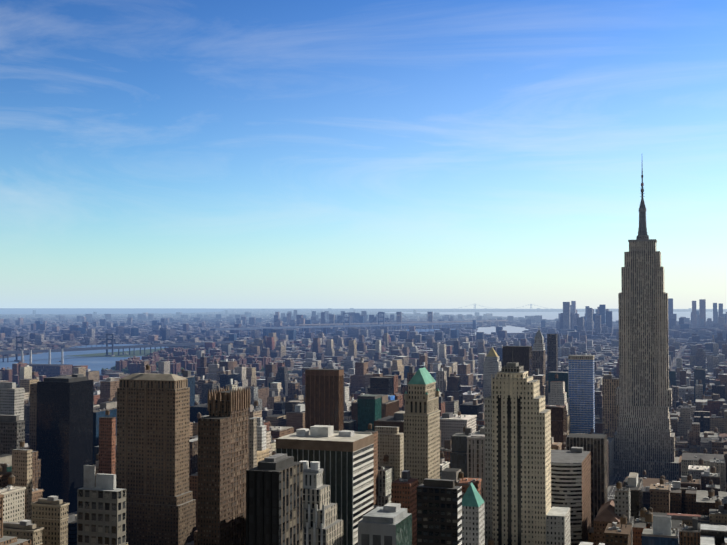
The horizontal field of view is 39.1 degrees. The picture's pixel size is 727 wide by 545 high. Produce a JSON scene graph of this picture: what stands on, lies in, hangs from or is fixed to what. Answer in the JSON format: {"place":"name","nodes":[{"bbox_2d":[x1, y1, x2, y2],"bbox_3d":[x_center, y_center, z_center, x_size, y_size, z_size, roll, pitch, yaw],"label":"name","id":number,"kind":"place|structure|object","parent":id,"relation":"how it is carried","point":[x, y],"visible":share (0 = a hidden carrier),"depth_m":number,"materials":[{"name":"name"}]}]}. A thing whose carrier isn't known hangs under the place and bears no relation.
{"place":"outdoors","nodes":[
{"label":"outdoors","id":0,"kind":"place"},
{"bbox_2d":[0,344,167,377],"bbox_3d":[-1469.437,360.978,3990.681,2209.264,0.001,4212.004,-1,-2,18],"label":"river","id":1,"kind":"structure","parent":0,"point":[96,363],"depth_m":4477.85,"materials":[{"name":"blue liquid"}]},
{"bbox_2d":[0,309,228,313],"bbox_3d":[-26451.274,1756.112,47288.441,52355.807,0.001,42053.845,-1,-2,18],"label":"sea","id":2,"kind":"structure","parent":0,"point":[79,311],"depth_m":39222.28,"materials":[{"name":"blue liquid"}]},
{"bbox_2d":[70,348,186,356],"bbox_3d":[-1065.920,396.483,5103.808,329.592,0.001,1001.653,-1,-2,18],"label":"bridge","id":3,"kind":"structure","parent":0,"point":[137,352],"depth_m":4835.41,"materials":[{"name":"grey metal"}]},
{"bbox_2d":[0,304,550,376],"bbox_3d":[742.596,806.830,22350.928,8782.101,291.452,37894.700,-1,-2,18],"label":"bridges and stacks","id":4,"kind":"object","parent":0,"point":[49,369],"visible":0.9,"depth_m":5322.32,"materials":[{"name":"grey metal"}]},
{"bbox_2d":[0,298,726,346],"bbox_3d":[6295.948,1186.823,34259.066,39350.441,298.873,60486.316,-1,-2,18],"label":"buildings","id":5,"kind":"structure","parent":0,"point":[600,325],"depth_m":9130.56,"materials":[{"name":"grey concrete"}]},
{"bbox_2d":[0,308,726,370],"bbox_3d":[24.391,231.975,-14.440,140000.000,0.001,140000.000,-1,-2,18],"label":"ground","id":6,"kind":"structure","parent":0,"point":[680,354],"depth_m":58569.34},
{"bbox_2d":[0,167,679,544],"bbox_3d":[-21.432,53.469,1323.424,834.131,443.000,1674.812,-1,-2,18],"label":"buildings","id":7,"kind":"structure","parent":6,"relation":"on","point":[314,481],"depth_m":867.10,"materials":[{"name":"beige concrete"}]},
{"bbox_2d":[0,332,726,544],"bbox_3d":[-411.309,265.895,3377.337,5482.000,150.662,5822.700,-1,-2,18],"label":"city buildings","id":8,"kind":"structure","parent":6,"relation":"on","point":[688,506],"depth_m":1605.50,"materials":[{"name":"grey concrete"}]},
{"bbox_2d":[69,476,676,514],"bbox_3d":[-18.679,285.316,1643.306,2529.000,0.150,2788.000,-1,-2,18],"label":"pavements","id":9,"kind":"structure","parent":6,"relation":"on","point":[608,489],"depth_m":1326.28,"materials":[{"name":"grey concrete"}]},
{"bbox_2d":[607,477,625,500],"bbox_3d":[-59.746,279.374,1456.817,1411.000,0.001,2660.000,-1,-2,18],"label":"building","id":10,"kind":"structure","parent":6,"relation":"on","point":[620,479],"depth_m":1298.10,"materials":[{"name":"grey concrete"}]},
{"bbox_2d":[0,0,726,308],"label":"sky","id":11,"kind":"structure","parent":0,"point":[208,154],"materials":[{"name":"blue"}]},
{"bbox_2d":[406,329,455,332],"bbox_3d":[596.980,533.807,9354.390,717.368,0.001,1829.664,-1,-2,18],"label":"river","id":12,"kind":"structure","parent":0,"point":[421,330],"depth_m":9481.59,"materials":[{"name":"blue liquid"}]},
{"bbox_2d":[475,326,527,333],"bbox_3d":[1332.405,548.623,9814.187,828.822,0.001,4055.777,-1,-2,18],"label":"river","id":13,"kind":"structure","parent":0,"point":[508,329],"depth_m":9875.72,"materials":[{"name":"blue liquid"}]},
{"bbox_2d":[388,312,725,320],"bbox_3d":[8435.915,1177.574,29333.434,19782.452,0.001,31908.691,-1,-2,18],"label":"bay water","id":14,"kind":"structure","parent":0,"point":[554,315],"depth_m":26231.36,"materials":[{"name":"blue liquid"}]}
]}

